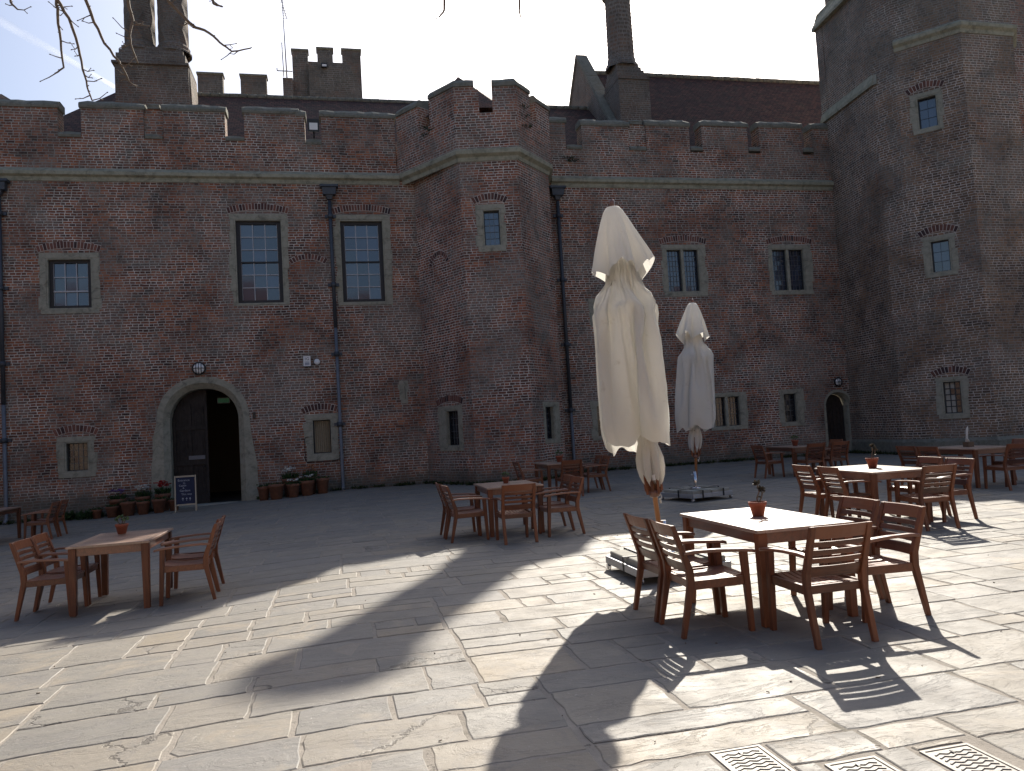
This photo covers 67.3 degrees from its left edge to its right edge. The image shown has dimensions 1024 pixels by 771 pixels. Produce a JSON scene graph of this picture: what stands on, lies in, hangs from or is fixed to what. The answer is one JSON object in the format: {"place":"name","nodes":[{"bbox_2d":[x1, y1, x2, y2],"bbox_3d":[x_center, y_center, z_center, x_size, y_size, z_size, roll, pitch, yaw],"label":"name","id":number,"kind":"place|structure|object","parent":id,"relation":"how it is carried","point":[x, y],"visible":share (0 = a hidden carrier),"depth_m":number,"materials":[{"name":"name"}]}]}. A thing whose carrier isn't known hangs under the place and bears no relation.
{"place":"outdoors","nodes":[
{"label":"outdoors","id":0,"kind":"place"},
{"bbox_2d":[5,0,520,100],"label":"bare tree","id":1,"kind":"object","parent":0,"point":[169,2],"visible":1,"depth_m":5.66,"materials":[{"name":"brown plant"}]},
{"bbox_2d":[0,0,824,114],"label":"sky","id":2,"kind":"structure","parent":0,"point":[407,53],"materials":[{"name":"white"}]},
{"bbox_2d":[0,452,1023,770],"bbox_3d":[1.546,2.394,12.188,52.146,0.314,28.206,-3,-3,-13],"label":"paving","id":3,"kind":"structure","parent":0,"point":[96,666],"depth_m":5.88,"materials":[{"name":"beige stone"}]},
{"bbox_2d":[0,506,21,537],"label":"cafe table","id":4,"kind":"object","parent":3,"relation":"on","point":[7,510],"visible":1,"depth_m":18.29,"materials":[{"name":"brown wood"}]},
{"bbox_2d":[21,501,59,539],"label":"garden armchair","id":5,"kind":"object","parent":3,"relation":"on","point":[32,523],"visible":0.97,"depth_m":17.49,"materials":[{"name":"brown wood"}]},
{"bbox_2d":[9,537,88,621],"bbox_3d":[-5.183,2.144,8.661,0.679,0.846,0.564,-3,-3,-10],"label":"garden armchair","id":6,"kind":"object","parent":3,"relation":"on","point":[41,580],"visible":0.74,"depth_m":8.57,"materials":[{"name":"brown wood"}]},
{"bbox_2d":[33,499,68,535],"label":"garden armchair","id":7,"kind":"object","parent":3,"relation":"on","point":[65,503],"visible":0.84,"depth_m":18.21,"materials":[{"name":"brown wood"}]},
{"bbox_2d":[29,532,101,610],"bbox_3d":[-5.300,2.180,9.186,0.679,0.846,0.564,-3,-3,-14],"label":"garden armchair","id":8,"kind":"object","parent":3,"relation":"on","point":[58,568],"visible":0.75,"depth_m":9.28,"materials":[{"name":"brown wood"}]},
{"bbox_2d":[45,507,104,519],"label":"weeds","id":9,"kind":"object","parent":3,"relation":"on","point":[79,515],"visible":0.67,"depth_m":22.35,"materials":[{"name":"green plant"}]},
{"bbox_2d":[89,506,103,518],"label":"flower pot","id":10,"kind":"object","parent":3,"relation":"on","point":[96,513],"visible":1,"depth_m":22.38,"materials":[{"name":"ceramic"}]},
{"bbox_2d":[105,503,120,517],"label":"flower pot","id":11,"kind":"object","parent":3,"relation":"on","point":[112,511],"visible":0.99,"depth_m":22.32,"materials":[{"name":"ceramic"}]},
{"bbox_2d":[107,489,127,515],"bbox_3d":[-11.705,3.464,22.838,0.628,0.803,0.580,-3,-3,-13],"label":"flower pot","id":12,"kind":"object","parent":3,"relation":"on","point":[114,499],"visible":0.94,"depth_m":22.71,"materials":[{"name":"ceramic"}]},
{"bbox_2d":[65,528,172,616],"bbox_3d":[-4.520,2.142,8.972,0.840,0.750,1.250,-3,-3,-13],"label":"cafe table","id":13,"kind":"object","parent":3,"relation":"on","point":[105,545],"visible":0.98,"depth_m":8.47,"materials":[{"name":"brown wood"}]},
{"bbox_2d":[114,515,129,533],"bbox_3d":[-4.699,1.669,9.264,0.152,0.233,0.155,-6,-4,41],"label":"potted plant","id":14,"kind":"object","parent":13,"relation":"on","point":[122,527],"visible":1,"depth_m":9.23,"materials":[{"name":"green plant"}]},
{"bbox_2d":[120,499,136,515],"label":"flower pot","id":15,"kind":"object","parent":3,"relation":"on","point":[128,507],"visible":0.97,"depth_m":22.24,"materials":[{"name":"ceramic"}]},
{"bbox_2d":[136,499,149,514],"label":"flower pot","id":16,"kind":"object","parent":3,"relation":"on","point":[143,506],"visible":1,"depth_m":22.28,"materials":[{"name":"ceramic"}]},
{"bbox_2d":[134,484,152,513],"bbox_3d":[-11.016,3.377,22.966,0.572,0.853,0.559,-3,-3,-13],"label":"flower pot","id":17,"kind":"object","parent":3,"relation":"on","point":[143,496],"visible":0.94,"depth_m":22.87,"materials":[{"name":"ceramic"}]},
{"bbox_2d":[150,496,167,512],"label":"flower pot","id":18,"kind":"object","parent":3,"relation":"on","point":[158,504],"visible":1,"depth_m":22.34,"materials":[{"name":"ceramic"}]},
{"bbox_2d":[153,480,171,510],"bbox_3d":[-10.454,3.292,23.050,0.567,0.921,0.571,-3,-3,-13],"label":"flower pot","id":19,"kind":"object","parent":3,"relation":"on","point":[162,489],"visible":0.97,"depth_m":22.97,"materials":[{"name":"ceramic"}]},
{"bbox_2d":[174,475,196,512],"bbox_3d":[-9.332,3.085,21.996,0.570,1.027,0.440,-2,-3,-20],"label":"chalkboard sign","id":20,"kind":"object","parent":3,"relation":"on","point":[185,490],"visible":1,"depth_m":21.92,"materials":[{"name":"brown wood"}]},
{"bbox_2d":[153,519,220,605],"bbox_3d":[-3.662,2.002,8.752,0.679,0.846,0.564,-2,-3,-16],"label":"garden armchair","id":21,"kind":"object","parent":3,"relation":"on","point":[168,566],"visible":1,"depth_m":8.58,"materials":[{"name":"brown wood"}]},
{"bbox_2d":[160,515,225,590],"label":"garden armchair","id":22,"kind":"object","parent":3,"relation":"on","point":[176,555],"visible":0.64,"depth_m":9.44,"materials":[{"name":"brown wood"}]},
{"bbox_2d":[256,484,268,500],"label":"flower pot","id":23,"kind":"object","parent":3,"relation":"on","point":[263,491],"visible":0.86,"depth_m":23.25,"materials":[{"name":"ceramic"}]},
{"bbox_2d":[266,481,285,499],"bbox_3d":[-7.150,3.179,23.305,0.547,0.527,0.526,-3,-3,-2],"label":"flower pot","id":24,"kind":"object","parent":3,"relation":"on","point":[276,490],"visible":1,"depth_m":23.14,"materials":[{"name":"ceramic"}]},
{"bbox_2d":[280,466,298,496],"bbox_3d":[-6.902,2.966,23.906,0.616,0.958,0.595,-3,-3,-13],"label":"flower pot","id":25,"kind":"object","parent":3,"relation":"on","point":[285,476],"visible":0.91,"depth_m":23.76,"materials":[{"name":"ceramic"}]},
{"bbox_2d":[285,478,300,497],"bbox_3d":[-6.650,3.113,23.374,0.493,0.566,0.500,-2,-3,-24],"label":"flower pot","id":26,"kind":"object","parent":3,"relation":"on","point":[293,489],"visible":1,"depth_m":23.25,"materials":[{"name":"ceramic"}]},
{"bbox_2d":[298,474,315,495],"bbox_3d":[-6.293,3.043,23.600,0.568,0.657,0.604,-3,-3,-13],"label":"flower pot","id":27,"kind":"object","parent":3,"relation":"on","point":[307,485],"visible":1,"depth_m":23.45,"materials":[{"name":"ceramic"}]},
{"bbox_2d":[302,464,318,493],"bbox_3d":[-6.312,2.929,24.073,0.540,0.934,0.550,-3,-3,-13],"label":"flower pot","id":28,"kind":"object","parent":3,"relation":"on","point":[312,476],"visible":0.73,"depth_m":24.01,"materials":[{"name":"ceramic"}]},
{"bbox_2d":[314,475,329,493],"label":"flower pot","id":29,"kind":"object","parent":3,"relation":"on","point":[322,484],"visible":1,"depth_m":23.72,"materials":[{"name":"ceramic"}]},
{"bbox_2d":[0,0,852,523],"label":"castle range","id":30,"kind":"structure","parent":3,"relation":"on","point":[164,224],"depth_m":24.84,"materials":[{"name":"brick"}]},
{"bbox_2d":[0,178,11,524],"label":"drainpipe","id":31,"kind":"object","parent":30,"relation":"attached to","point":[4,183],"visible":1,"depth_m":22.54,"materials":[{"name":"black metal"}]},
{"bbox_2d":[36,241,101,313],"bbox_3d":[-13.381,-3.261,23.305,1.816,2.215,0.201,-3,-3,-13],"label":"window","id":32,"kind":"structure","parent":30,"relation":"in","point":[70,289],"depth_m":23.32,"materials":[{"name":"stone"}]},
{"bbox_2d":[52,425,98,478],"bbox_3d":[-13.012,1.959,23.026,1.288,1.575,0.195,-3,-3,-13],"label":"window","id":33,"kind":"structure","parent":30,"relation":"in","point":[81,458],"depth_m":23.00,"materials":[{"name":"stone"}]},
{"bbox_2d":[192,362,205,374],"bbox_3d":[-9.683,-0.534,23.774,0.410,0.410,0.166,-3,-3,-13],"label":"wall lamp","id":34,"kind":"object","parent":30,"relation":"attached to","point":[198,368],"visible":1,"depth_m":23.75,"materials":[{"name":"white glass"}]},
{"bbox_2d":[226,203,289,305],"bbox_3d":[-8.050,-4.180,24.553,1.928,3.285,0.201,-3,-3,-13],"label":"window","id":35,"kind":"structure","parent":30,"relation":"in","point":[259,258],"depth_m":24.59,"materials":[{"name":"glass"}]},
{"bbox_2d":[196,47,362,99],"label":"battlemented lookout","id":36,"kind":"object","parent":30,"relation":"on","point":[343,79],"visible":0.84,"depth_m":40.01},
{"bbox_2d":[276,0,291,78],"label":"antenna mast","id":37,"kind":"object","parent":36,"relation":"attached to","point":[282,10],"visible":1,"depth_m":39.52,"materials":[{"name":"metal"}]},
{"bbox_2d":[303,356,310,366],"bbox_3d":[-6.535,-0.760,24.535,0.240,0.350,0.078,-3,-3,-13],"label":"wall sign","id":38,"kind":"object","parent":30,"relation":"attached to","point":[306,361],"visible":1,"depth_m":24.50,"materials":[{"name":"white plastic"}]},
{"bbox_2d":[307,119,318,137],"bbox_3d":[-6.456,-8.350,25.030,0.360,0.575,0.200,-3,-3,-13],"label":"flood light","id":39,"kind":"object","parent":30,"relation":"attached to","point":[313,125],"visible":1,"depth_m":24.96,"materials":[{"name":"black plastic"}]},
{"bbox_2d":[301,403,339,461],"bbox_3d":[-6.081,1.484,24.639,1.288,1.835,0.272,-3,-3,-13],"label":"window","id":40,"kind":"structure","parent":30,"relation":"in","point":[320,431],"depth_m":24.58,"materials":[{"name":"stone"}]},
{"bbox_2d":[320,184,345,490],"bbox_3d":[-5.655,-1.579,24.675,0.580,9.866,0.285,-3,-3,-13],"label":"drainpipe","id":41,"kind":"object","parent":30,"relation":"attached to","point":[329,191],"visible":1,"depth_m":24.73,"materials":[{"name":"black metal"}]},
{"bbox_2d":[332,204,392,305],"bbox_3d":[-4.881,-4.285,25.264,1.947,3.345,0.201,-3,-3,-13],"label":"window","id":42,"kind":"structure","parent":30,"relation":"in","point":[363,255],"depth_m":25.30,"materials":[{"name":"glass"}]},
{"bbox_2d":[398,380,408,403],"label":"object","id":43,"kind":"structure","parent":30,"relation":"in","point":[403,388],"depth_m":25.16,"materials":[{"name":"stone"}]},
{"bbox_2d":[395,77,565,484],"bbox_3d":[-1.113,-3.730,25.812,5.116,14.320,4.536,-5,-4,31],"label":"octagonal turret","id":44,"kind":"object","parent":30,"relation":"attached to","point":[475,165],"visible":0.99,"depth_m":23.80,"materials":[{"name":"brick"}]},
{"bbox_2d":[436,395,463,450],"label":"window","id":45,"kind":"structure","parent":44,"relation":"in","point":[453,414],"depth_m":24.36,"materials":[{"name":"stone"}]},
{"bbox_2d":[471,193,507,251],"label":"window","id":46,"kind":"structure","parent":44,"relation":"in","point":[492,229],"depth_m":23.69,"materials":[{"name":"stone"}]},
{"bbox_2d":[421,103,578,161],"bbox_3d":[0.132,-8.285,24.961,5.809,0.962,2.270,-2,-4,-26],"label":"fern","id":47,"kind":"object","parent":44,"relation":"attached to","point":[530,125],"visible":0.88,"depth_m":24.50,"materials":[{"name":"green plant"}]},
{"bbox_2d":[542,402,561,443],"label":"window","id":48,"kind":"structure","parent":44,"relation":"in","point":[553,407],"depth_m":24.53,"materials":[{"name":"stone"}]},
{"bbox_2d":[549,185,577,471],"bbox_3d":[1.847,-1.948,26.368,0.580,9.916,0.285,-3,-3,-13],"label":"drainpipe","id":49,"kind":"object","parent":30,"relation":"attached to","point":[557,192],"visible":0.84,"depth_m":26.43,"materials":[{"name":"black metal"}]},
{"bbox_2d":[588,299,594,325],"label":"window","id":50,"kind":"structure","parent":30,"relation":"in","point":[590,301],"depth_m":26.76,"materials":[{"name":"stone"}]},
{"bbox_2d":[590,401,602,440],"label":"window","id":51,"kind":"structure","parent":30,"relation":"in","point":[594,405],"depth_m":26.52,"materials":[{"name":"stone"}]},
{"bbox_2d":[658,235,708,296],"bbox_3d":[6.175,-4.303,27.720,1.881,2.225,0.195,-3,-3,-13],"label":"window","id":52,"kind":"structure","parent":30,"relation":"in","point":[672,281],"depth_m":27.74,"materials":[{"name":"stone"}]},
{"bbox_2d":[569,0,821,147],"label":"gabled hall","id":53,"kind":"structure","parent":30,"relation":"on","point":[623,86],"depth_m":32.58,"materials":[{"name":"tile"}]},
{"bbox_2d":[711,392,748,430],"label":"window","id":54,"kind":"structure","parent":30,"relation":"in","point":[729,409],"depth_m":27.76,"materials":[{"name":"stone"}]},
{"bbox_2d":[765,235,813,294],"bbox_3d":[10.338,-4.474,28.657,1.938,2.225,0.195,-3,-3,-13],"label":"window","id":55,"kind":"structure","parent":30,"relation":"in","point":[791,265],"depth_m":28.67,"materials":[{"name":"stone"}]},
{"bbox_2d":[778,388,805,426],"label":"window","id":56,"kind":"structure","parent":30,"relation":"in","point":[787,414],"depth_m":28.27,"materials":[{"name":"stone"}]},
{"bbox_2d":[435,482,479,538],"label":"garden armchair","id":57,"kind":"object","parent":3,"relation":"on","point":[445,509],"visible":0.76,"depth_m":12.41,"materials":[{"name":"brown wood"}]},
{"bbox_2d":[440,484,489,542],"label":"garden armchair","id":58,"kind":"object","parent":3,"relation":"on","point":[477,512],"visible":1,"depth_m":11.57,"materials":[{"name":"brown wood"}]},
{"bbox_2d":[0,449,1014,524],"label":"weeds","id":59,"kind":"object","parent":3,"relation":"on","point":[553,477],"visible":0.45,"depth_m":24.92,"materials":[{"name":"green plant"}]},
{"bbox_2d":[473,480,544,536],"bbox_3d":[-0.059,1.976,12.500,0.900,0.750,1.250,-3,-3,-13],"label":"cafe table","id":60,"kind":"object","parent":3,"relation":"on","point":[490,489],"visible":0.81,"depth_m":12.00,"materials":[{"name":"brown wood"}]},
{"bbox_2d":[491,483,538,544],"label":"garden armchair","id":61,"kind":"object","parent":3,"relation":"on","point":[513,511],"visible":1,"depth_m":11.06,"materials":[{"name":"brown wood"}]},
{"bbox_2d":[512,462,544,495],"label":"garden armchair","id":62,"kind":"object","parent":3,"relation":"on","point":[536,479],"visible":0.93,"depth_m":18.19,"materials":[{"name":"brown wood"}]},
{"bbox_2d":[530,474,572,531],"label":"garden armchair","id":63,"kind":"object","parent":3,"relation":"on","point":[566,477],"visible":0.56,"depth_m":12.49,"materials":[{"name":"brown wood"}]},
{"bbox_2d":[534,461,583,493],"bbox_3d":[1.142,2.258,18.836,0.900,0.750,1.300,-3,-3,-13],"label":"cafe table","id":64,"kind":"object","parent":3,"relation":"on","point":[548,466],"visible":0.48,"depth_m":18.30,"materials":[{"name":"brown wood"}]},
{"bbox_2d":[536,476,585,536],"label":"garden armchair","id":65,"kind":"object","parent":3,"relation":"on","point":[549,508],"visible":1,"depth_m":11.66,"materials":[{"name":"brown wood"}]},
{"bbox_2d":[553,459,583,495],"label":"garden armchair","id":66,"kind":"object","parent":3,"relation":"on","point":[574,470],"visible":0.55,"depth_m":17.65,"materials":[{"name":"brown wood"}]},
{"bbox_2d":[576,455,602,489],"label":"garden armchair","id":67,"kind":"object","parent":3,"relation":"on","point":[595,462],"visible":0.39,"depth_m":19.39,"materials":[{"name":"brown wood"}]},
{"bbox_2d":[583,455,610,492],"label":"garden armchair","id":68,"kind":"object","parent":3,"relation":"on","point":[599,474],"visible":0.91,"depth_m":18.55,"materials":[{"name":"brown wood"}]},
{"bbox_2d":[606,520,731,584],"bbox_3d":[1.652,1.739,8.320,1.038,0.558,1.042,-3,-3,-13],"label":"parasol base","id":69,"kind":"object","parent":3,"relation":"on","point":[625,560],"visible":0.34,"depth_m":8.15,"materials":[{"name":"concrete"}]},
{"bbox_2d":[591,199,669,522],"bbox_3d":[1.274,-0.215,8.331,0.734,3.670,0.736,-4,-3,7],"label":"closed parasol","id":70,"kind":"object","parent":69,"relation":"on","point":[632,395],"visible":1,"depth_m":8.13,"materials":[{"name":"beige fabric"}]},
{"bbox_2d":[623,513,720,621],"bbox_3d":[1.377,1.518,6.608,0.679,0.846,0.564,-3,-3,-13],"label":"garden armchair","id":71,"kind":"object","parent":3,"relation":"on","point":[654,564],"visible":0.76,"depth_m":6.51,"materials":[{"name":"brown wood"}]},
{"bbox_2d":[661,471,732,502],"bbox_3d":[3.731,2.023,15.631,1.038,0.558,1.042,-2,-4,-27],"label":"parasol base","id":72,"kind":"object","parent":3,"relation":"on","point":[695,491],"visible":0.97,"depth_m":15.31,"materials":[{"name":"concrete"}]},
{"bbox_2d":[675,299,715,477],"bbox_3d":[3.737,0.047,15.755,0.760,3.680,0.833,1,-4,-12],"label":"closed parasol","id":73,"kind":"object","parent":72,"relation":"on","point":[695,408],"visible":1,"depth_m":15.57,"materials":[{"name":"beige fabric"}]},
{"bbox_2d":[648,519,754,638],"bbox_3d":[1.496,1.482,6.074,0.679,0.846,0.564,-3,-3,-11],"label":"garden armchair","id":74,"kind":"object","parent":3,"relation":"on","point":[720,575],"visible":1,"depth_m":5.91,"materials":[{"name":"brown wood"}]},
{"bbox_2d":[710,744,794,770],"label":"drain cover","id":75,"kind":"object","parent":3,"relation":"on","point":[758,757],"visible":1,"depth_m":3.69,"materials":[{"name":"metal"}]},
{"bbox_2d":[750,445,784,478],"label":"garden armchair","id":76,"kind":"object","parent":3,"relation":"on","point":[771,461],"visible":1,"depth_m":19.66,"materials":[{"name":"brown wood"}]},
{"bbox_2d":[680,507,858,627],"bbox_3d":[2.183,1.523,6.695,0.860,0.750,1.400,-3,-3,-13],"label":"cafe table","id":77,"kind":"object","parent":3,"relation":"on","point":[771,525],"visible":0.81,"depth_m":6.21,"materials":[{"name":"brown wood"}]},
{"bbox_2d":[748,479,766,516],"bbox_3d":[2.170,0.992,6.801,0.169,0.321,0.160,-3,-3,-13],"label":"potted plant","id":78,"kind":"object","parent":77,"relation":"on","point":[757,507],"visible":1,"depth_m":6.76,"materials":[{"name":"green plant"}]},
{"bbox_2d":[765,445,822,476],"bbox_3d":[7.447,1.969,20.258,0.900,0.750,1.300,-3,-3,-13],"label":"cafe table","id":79,"kind":"object","parent":3,"relation":"on","point":[789,448],"visible":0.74,"depth_m":19.93,"materials":[{"name":"brown wood"}]},
{"bbox_2d":[793,443,825,472],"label":"garden armchair","id":80,"kind":"object","parent":3,"relation":"on","point":[807,460],"visible":0.98,"depth_m":19.04,"materials":[{"name":"brown wood"}]},
{"bbox_2d":[759,521,878,649],"bbox_3d":[2.256,1.415,5.667,0.564,0.846,0.679,-3,-3,-14],"label":"garden armchair","id":81,"kind":"object","parent":3,"relation":"on","point":[823,579],"visible":1,"depth_m":5.46,"materials":[{"name":"brown wood"}]},
{"bbox_2d":[792,464,851,516],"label":"garden armchair","id":82,"kind":"object","parent":3,"relation":"on","point":[818,494],"visible":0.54,"depth_m":11.50,"materials":[{"name":"brown wood"}]},
{"bbox_2d":[814,439,842,471],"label":"garden armchair","id":83,"kind":"object","parent":3,"relation":"on","point":[826,454],"visible":0.36,"depth_m":20.60,"materials":[{"name":"brown wood"}]},
{"bbox_2d":[818,441,849,466],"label":"garden armchair","id":84,"kind":"object","parent":3,"relation":"on","point":[835,458],"visible":0.87,"depth_m":19.27,"materials":[{"name":"brown wood"}]},
{"bbox_2d":[788,496,884,598],"bbox_3d":[2.838,1.443,6.795,0.679,0.846,0.564,-3,-3,-14],"label":"garden armchair","id":85,"kind":"object","parent":3,"relation":"on","point":[872,505],"visible":0.23,"depth_m":6.87,"materials":[{"name":"brown wood"}]},
{"bbox_2d":[816,466,881,517],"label":"garden armchair","id":86,"kind":"object","parent":3,"relation":"on","point":[840,479],"visible":0.78,"depth_m":10.92,"materials":[{"name":"brown wood"}]},
{"bbox_2d":[824,755,899,770],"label":"drain cover","id":87,"kind":"object","parent":3,"relation":"on","point":[872,763],"visible":1,"depth_m":3.56,"materials":[{"name":"metal"}]},
{"bbox_2d":[814,464,933,521],"bbox_3d":[5.324,1.601,11.392,0.920,0.750,1.450,-3,-3,-10],"label":"cafe table","id":88,"kind":"object","parent":3,"relation":"on","point":[874,475],"visible":0.68,"depth_m":10.88,"materials":[{"name":"brown wood"}]},
{"bbox_2d":[865,443,878,467],"bbox_3d":[5.369,1.038,11.471,0.195,0.373,0.184,-3,-3,-13],"label":"potted plant","id":89,"kind":"object","parent":88,"relation":"on","point":[872,462],"visible":1,"depth_m":11.43,"materials":[{"name":"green plant"}]},
{"bbox_2d":[823,501,931,622],"bbox_3d":[2.925,1.406,6.221,0.679,0.846,0.564,-3,-3,-12],"label":"garden armchair","id":90,"kind":"object","parent":3,"relation":"on","point":[879,565],"visible":0.62,"depth_m":6.15,"materials":[{"name":"brown wood"}]},
{"bbox_2d":[886,456,942,511],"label":"garden armchair","id":91,"kind":"object","parent":3,"relation":"on","point":[909,488],"visible":0.35,"depth_m":11.70,"materials":[{"name":"brown wood"}]},
{"bbox_2d":[811,0,1023,454],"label":"gatehouse tower","id":92,"kind":"structure","parent":3,"relation":"on","point":[922,107],"depth_m":25.08,"materials":[{"name":"brick"}]},
{"bbox_2d":[905,80,944,135],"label":"window","id":93,"kind":"structure","parent":92,"relation":"in","point":[930,110],"depth_m":25.18,"materials":[{"name":"stone"}]},
{"bbox_2d":[917,224,958,278],"bbox_3d":[13.848,-4.356,24.890,1.213,1.685,0.195,-6,-4,36],"label":"window","id":94,"kind":"structure","parent":92,"relation":"in","point":[943,257],"depth_m":24.91,"materials":[{"name":"stone"}]},
{"bbox_2d":[930,366,970,418],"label":"window","id":95,"kind":"structure","parent":92,"relation":"in","point":[952,393],"depth_m":24.66,"materials":[{"name":"stone"}]},
{"bbox_2d":[895,446,942,484],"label":"garden armchair","id":96,"kind":"object","parent":3,"relation":"on","point":[899,449],"visible":0.39,"depth_m":15.26,"materials":[{"name":"brown wood"}]},
{"bbox_2d":[890,464,960,530],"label":"garden armchair","id":97,"kind":"object","parent":3,"relation":"on","point":[923,495],"visible":0.98,"depth_m":10.11,"materials":[{"name":"brown wood"}]},
{"bbox_2d":[916,446,965,488],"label":"garden armchair","id":98,"kind":"object","parent":3,"relation":"on","point":[921,448],"visible":0.23,"depth_m":14.52,"materials":[{"name":"brown wood"}]},
{"bbox_2d":[913,458,977,522],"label":"garden armchair","id":99,"kind":"object","parent":3,"relation":"on","point":[967,482],"visible":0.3,"depth_m":10.85,"materials":[{"name":"brown wood"}]},
{"bbox_2d":[924,445,1016,487],"bbox_3d":[9.090,1.598,15.309,0.920,0.750,1.350,-3,-3,-13],"label":"cafe table","id":100,"kind":"object","parent":3,"relation":"on","point":[974,451],"visible":0.63,"depth_m":14.75,"materials":[{"name":"brown wood"}]},
{"bbox_2d":[963,426,973,446],"bbox_3d":[9.095,1.017,15.350,0.140,0.410,0.140,-3,-3,-13],"label":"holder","id":101,"kind":"object","parent":100,"relation":"on","point":[966,443],"visible":1,"depth_m":15.31,"materials":[{"name":"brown wood"}]},
{"bbox_2d":[919,743,1023,770],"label":"drain cover","id":102,"kind":"object","parent":3,"relation":"on","point":[963,757],"visible":1,"depth_m":3.56,"materials":[{"name":"metal"}]},
{"bbox_2d":[979,443,1023,490],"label":"garden armchair","id":103,"kind":"object","parent":3,"relation":"on","point":[1005,467],"visible":1,"depth_m":14.01,"materials":[{"name":"brown wood"}]},
{"bbox_2d":[991,439,1023,482],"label":"garden armchair","id":104,"kind":"object","parent":3,"relation":"on","point":[993,462],"visible":0.24,"depth_m":15.43,"materials":[{"name":"brown wood"}]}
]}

